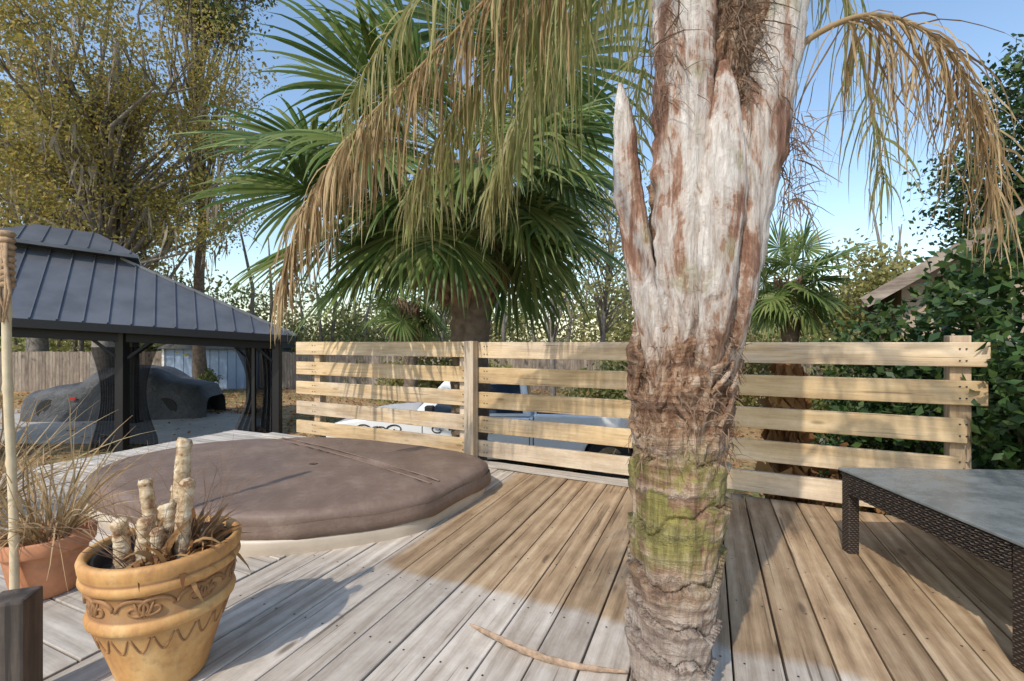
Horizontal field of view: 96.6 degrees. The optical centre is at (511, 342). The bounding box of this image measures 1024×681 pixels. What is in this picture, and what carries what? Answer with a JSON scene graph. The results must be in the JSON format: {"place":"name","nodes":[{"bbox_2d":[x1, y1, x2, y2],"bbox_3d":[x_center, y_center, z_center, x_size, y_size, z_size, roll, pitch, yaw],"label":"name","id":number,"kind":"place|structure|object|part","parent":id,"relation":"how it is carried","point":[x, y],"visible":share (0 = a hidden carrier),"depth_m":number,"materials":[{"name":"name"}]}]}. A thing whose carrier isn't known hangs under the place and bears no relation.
{"place":"outdoors","nodes":[
{"label":"outdoors","id":0,"kind":"place"},
{"bbox_2d":[0,408,240,443],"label":"concrete driveway","id":1,"kind":"structure","parent":0,"point":[225,421],"depth_m":12.08,"materials":[{"name":"grey concrete"}]},
{"bbox_2d":[20,365,225,421],"bbox_3d":[-11.900,1.500,14.198,5.000,1.579,1.947,0,0,-8],"label":"covered car","id":2,"kind":"object","parent":1,"relation":"on","point":[174,393],"visible":0.73,"depth_m":13.47,"materials":[{"name":"fabric"}]},
{"bbox_2d":[0,349,886,514],"bbox_3d":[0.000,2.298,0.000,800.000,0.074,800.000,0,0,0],"label":"ground","id":3,"kind":"structure","parent":0,"point":[286,415],"depth_m":12.51,"materials":[{"name":"brown soil"}]},
{"bbox_2d":[0,62,213,351],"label":"oak tree","id":4,"kind":"object","parent":3,"relation":"on","point":[37,344],"visible":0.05,"depth_m":21.62,"materials":[{"name":"green plant"}]},
{"bbox_2d":[0,0,281,375],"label":"oak tree","id":5,"kind":"object","parent":3,"relation":"on","point":[102,183],"visible":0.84,"depth_m":16.37,"materials":[{"name":"green plant"}]},
{"bbox_2d":[0,224,296,453],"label":"metal roof gazebo","id":6,"kind":"object","parent":3,"relation":"on","point":[71,284],"visible":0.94,"depth_m":9.73,"materials":[{"name":"black metal"}]},
{"bbox_2d":[197,365,222,388],"bbox_3d":[-14.087,1.708,20.942,1.301,1.320,1.266,0,0,0],"label":"round bush","id":7,"kind":"object","parent":3,"relation":"on","point":[210,375],"visible":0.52,"depth_m":20.86,"materials":[{"name":"green plant"}]},
{"bbox_2d":[147,0,287,378],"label":"pine tree","id":8,"kind":"object","parent":3,"relation":"on","point":[199,362],"visible":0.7,"depth_m":20.84,"materials":[{"name":"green plant"}]},
{"bbox_2d":[158,343,295,388],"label":"blue shed","id":9,"kind":"structure","parent":3,"relation":"on","point":[226,363],"depth_m":22.29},
{"bbox_2d":[334,9,449,337],"bbox_3d":[-6.164,-7.223,23.944,6.480,19.473,5.580,0,0,0],"label":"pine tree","id":10,"kind":"object","parent":3,"relation":"on","point":[366,17],"visible":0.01,"depth_m":23.72,"materials":[{"name":"green plant"}]},
{"bbox_2d":[155,0,653,460],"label":"fan palm tree","id":11,"kind":"object","parent":3,"relation":"on","point":[468,277],"visible":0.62,"depth_m":4.11,"materials":[{"name":"green plant"}]},
{"bbox_2d":[360,267,450,402],"bbox_3d":[-2.440,-0.161,11.594,2.828,5.137,2.853,0,0,0],"label":"fan palm tree","id":12,"kind":"object","parent":3,"relation":"on","point":[402,322],"visible":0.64,"depth_m":11.28,"materials":[{"name":"green plant"}]},
{"bbox_2d":[0,351,823,391],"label":"yard fence","id":13,"kind":"object","parent":3,"relation":"on","point":[37,370],"visible":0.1,"depth_m":21.64,"materials":[{"name":"brown wood"}]},
{"bbox_2d":[383,166,451,363],"bbox_3d":[-2.426,-1.905,14.993,3.942,8.843,5.002,0,0,35],"label":"slender tree","id":14,"kind":"object","parent":3,"relation":"on","point":[438,334],"visible":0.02,"depth_m":14.94,"materials":[{"name":"grey plant"}]},
{"bbox_2d":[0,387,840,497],"bbox_3d":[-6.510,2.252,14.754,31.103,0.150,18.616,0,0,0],"label":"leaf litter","id":15,"kind":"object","parent":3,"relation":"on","point":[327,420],"visible":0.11,"depth_m":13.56,"materials":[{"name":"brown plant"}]},
{"bbox_2d":[0,189,906,383],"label":"background trees","id":16,"kind":"object","parent":3,"relation":"on","point":[357,334],"visible":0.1,"depth_m":26.71,"materials":[{"name":"green plant"}]},
{"bbox_2d":[373,324,534,406],"bbox_3d":[-1.730,0.914,12.790,4.769,3.032,2.597,0,0,0],"label":"evergreen shrub","id":17,"kind":"object","parent":3,"relation":"on","point":[425,383],"visible":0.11,"depth_m":12.55,"materials":[{"name":"green plant"}]},
{"bbox_2d":[326,381,632,477],"bbox_3d":[-0.114,1.417,8.346,6.080,1.755,2.340,0,0,3],"label":"pickup truck","id":18,"kind":"object","parent":3,"relation":"on","point":[556,417],"visible":0.19,"depth_m":7.43,"materials":[{"name":"white paint"}]},
{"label":"windows","id":19,"kind":"part","parent":18,"relation":"part of","materials":[{"name":"black glass"}]},
{"bbox_2d":[464,76,535,341],"bbox_3d":[-0.375,-6.148,24.981,6.554,17.302,6.202,0,0,0],"label":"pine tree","id":20,"kind":"object","parent":3,"relation":"on","point":[492,153],"visible":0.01,"depth_m":24.88,"materials":[{"name":"green plant"}]},
{"bbox_2d":[0,430,1023,680],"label":"wooden deck","id":21,"kind":"structure","parent":3,"relation":"on","point":[536,562],"depth_m":1.93,"materials":[{"name":"brown wood"}]},
{"bbox_2d":[0,230,19,589],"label":"bamboo torch","id":22,"kind":"object","parent":21,"relation":"on","point":[8,260],"visible":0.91,"depth_m":1.85,"materials":[{"name":"wood"}]},
{"bbox_2d":[0,586,42,680],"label":"post","id":23,"kind":"object","parent":21,"relation":"on","point":[21,634],"visible":1,"depth_m":1.34,"materials":[{"name":"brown wood"}]},
{"bbox_2d":[0,375,151,512],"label":"ornamental grass","id":24,"kind":"object","parent":21,"relation":"on","point":[4,480],"depth_m":2.93,"materials":[{"name":"plant"}]},
{"bbox_2d":[0,394,162,599],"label":"clay pot","id":25,"kind":"object","parent":21,"relation":"on","point":[50,570],"visible":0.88,"depth_m":1.96,"materials":[{"name":"orange ceramic"}]},
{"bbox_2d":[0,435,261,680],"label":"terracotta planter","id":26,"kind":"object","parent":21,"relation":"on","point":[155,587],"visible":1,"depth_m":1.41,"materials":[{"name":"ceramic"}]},
{"bbox_2d":[81,437,490,557],"bbox_3d":[-1.649,1.423,3.329,2.761,1.153,1.846,0,0,24],"label":"hot tub","id":27,"kind":"object","parent":21,"relation":"on","point":[300,495],"visible":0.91,"depth_m":2.79,"materials":[{"name":"brown plastic"}]},
{"bbox_2d":[470,623,627,672],"bbox_3d":[0.100,1.080,1.593,0.588,0.046,0.051,0,0,23],"label":"fallen palm sheath","id":28,"kind":"object","parent":21,"relation":"on","point":[532,653],"visible":1,"depth_m":1.56,"materials":[{"name":"beige plant"}]},
{"bbox_2d":[263,335,990,507],"bbox_3d":[-0.029,1.180,4.061,6.311,2.440,0.300,0,0,27],"label":"deck fence","id":29,"kind":"object","parent":21,"relation":"on","point":[956,357],"visible":0.72,"depth_m":3.65,"materials":[{"name":"brown wood"}]},
{"bbox_2d":[257,0,1023,680],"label":"queen palm tree","id":30,"kind":"object","parent":21,"relation":"on","point":[721,126],"visible":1,"depth_m":1.37,"materials":[{"name":"brown plant"}]},
{"bbox_2d":[838,467,1023,671],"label":"wicker coffee table","id":31,"kind":"object","parent":21,"relation":"on","point":[978,513],"visible":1,"depth_m":1.95,"materials":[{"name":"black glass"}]},
{"bbox_2d":[500,113,626,395],"bbox_3d":[1.459,-2.175,13.214,4.661,9.365,4.025,0,0,0],"label":"slender tree","id":32,"kind":"object","parent":3,"relation":"on","point":[552,334],"visible":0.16,"depth_m":12.86,"materials":[{"name":"green plant"}]},
{"bbox_2d":[558,331,628,398],"bbox_3d":[3.141,1.062,11.569,4.163,2.734,2.636,0,0,0],"label":"evergreen shrub","id":33,"kind":"object","parent":3,"relation":"on","point":[603,393],"visible":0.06,"depth_m":11.31,"materials":[{"name":"green plant"}]},
{"bbox_2d":[565,147,650,394],"bbox_3d":[3.388,-2.531,15.675,5.364,10.089,4.802,0,0,0],"label":"slender tree","id":34,"kind":"object","parent":3,"relation":"on","point":[604,328],"visible":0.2,"depth_m":15.84,"materials":[{"name":"green plant"}]},
{"bbox_2d":[629,327,809,406],"bbox_3d":[6.325,0.666,14.095,5.506,3.656,3.006,0,0,0],"label":"evergreen shrub","id":35,"kind":"object","parent":3,"relation":"on","point":[756,367],"visible":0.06,"depth_m":13.60,"materials":[{"name":"green plant"}]},
{"bbox_2d":[755,363,822,504],"bbox_3d":[2.016,1.234,3.299,0.437,2.335,0.307,0,0,0],"label":"dead leaf vine","id":36,"kind":"object","parent":3,"relation":"on","point":[788,403],"visible":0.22,"depth_m":3.26,"materials":[{"name":"brown plant"}]},
{"bbox_2d":[746,204,874,341],"bbox_3d":[6.629,-0.404,10.982,3.175,5.621,3.057,0,0,0],"label":"fan palm tree","id":37,"kind":"object","parent":3,"relation":"on","point":[788,307],"visible":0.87,"depth_m":10.75,"materials":[{"name":"green plant"}]},
{"bbox_2d":[808,436,884,515],"bbox_3d":[3.307,1.666,4.524,1.046,1.485,0.967,0,0,0],"label":"dead leaf shrub","id":38,"kind":"object","parent":3,"relation":"on","point":[835,474],"visible":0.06,"depth_m":4.39,"materials":[{"name":"brown plant"}]},
{"bbox_2d":[806,312,895,409],"bbox_3d":[8.588,0.863,9.692,5.012,3.232,3.007,0,0,0],"label":"evergreen shrub","id":39,"kind":"object","parent":3,"relation":"on","point":[824,370],"visible":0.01,"depth_m":10.05,"materials":[{"name":"green plant"}]},
{"bbox_2d":[808,330,916,476],"bbox_3d":[5.865,1.110,7.392,2.764,2.628,2.306,0,0,0],"label":"evergreen shrub","id":40,"kind":"object","parent":3,"relation":"on","point":[818,404],"visible":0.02,"depth_m":7.50,"materials":[{"name":"green plant"}]},
{"bbox_2d":[802,228,930,341],"bbox_3d":[14.281,-0.985,17.944,5.368,6.985,5.642,0,0,0],"label":"evergreen tree","id":41,"kind":"object","parent":3,"relation":"on","point":[867,285],"visible":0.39,"depth_m":17.63,"materials":[{"name":"green plant"}]},
{"bbox_2d":[801,278,1023,515],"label":"evergreen shrub","id":42,"kind":"object","parent":3,"relation":"on","point":[875,332],"visible":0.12,"depth_m":4.42,"materials":[{"name":"green plant"}]},
{"bbox_2d":[873,189,1023,469],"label":"evergreen shrub","id":43,"kind":"object","parent":3,"relation":"on","point":[975,287],"visible":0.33,"depth_m":3.28,"materials":[{"name":"green plant"}]},
{"bbox_2d":[879,33,1023,258],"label":"evergreen tree","id":44,"kind":"object","parent":3,"relation":"on","point":[1017,105],"visible":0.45,"depth_m":9.77,"materials":[{"name":"green plant"}]},
{"bbox_2d":[891,278,1023,342],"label":"walls","id":45,"kind":"structure","parent":3,"relation":"on","point":[901,293],"depth_m":8.00,"materials":[{"name":"beige"}]},
{"bbox_2d":[867,292,896,314],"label":"roof","id":46,"kind":"structure","parent":45,"relation":"on","point":[883,301],"depth_m":10.99,"materials":[{"name":"brown wood"}]},
{"bbox_2d":[860,207,1023,320],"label":"fascia","id":47,"kind":"structure","parent":46,"relation":"attached to","point":[901,281],"depth_m":7.60,"materials":[{"name":"brown wood"}]},
{"bbox_2d":[911,226,1023,283],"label":"gable wall","id":48,"kind":"structure","parent":45,"relation":"on","point":[934,273],"depth_m":7.72,"materials":[{"name":"brown wood"}]},
{"bbox_2d":[922,168,1021,260],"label":"evergreen tree","id":49,"kind":"object","parent":3,"relation":"on","point":[945,240],"depth_m":14.74,"materials":[{"name":"green plant"}]},
{"bbox_2d":[962,323,1023,469],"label":"evergreen shrub","id":50,"kind":"object","parent":3,"relation":"on","point":[1002,427],"visible":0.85,"depth_m":2.55,"materials":[{"name":"green plant"}]},
{"bbox_2d":[0,0,1023,343],"label":"sky","id":51,"kind":"structure","parent":0,"point":[849,212],"materials":[{"name":"blue"}]}
]}

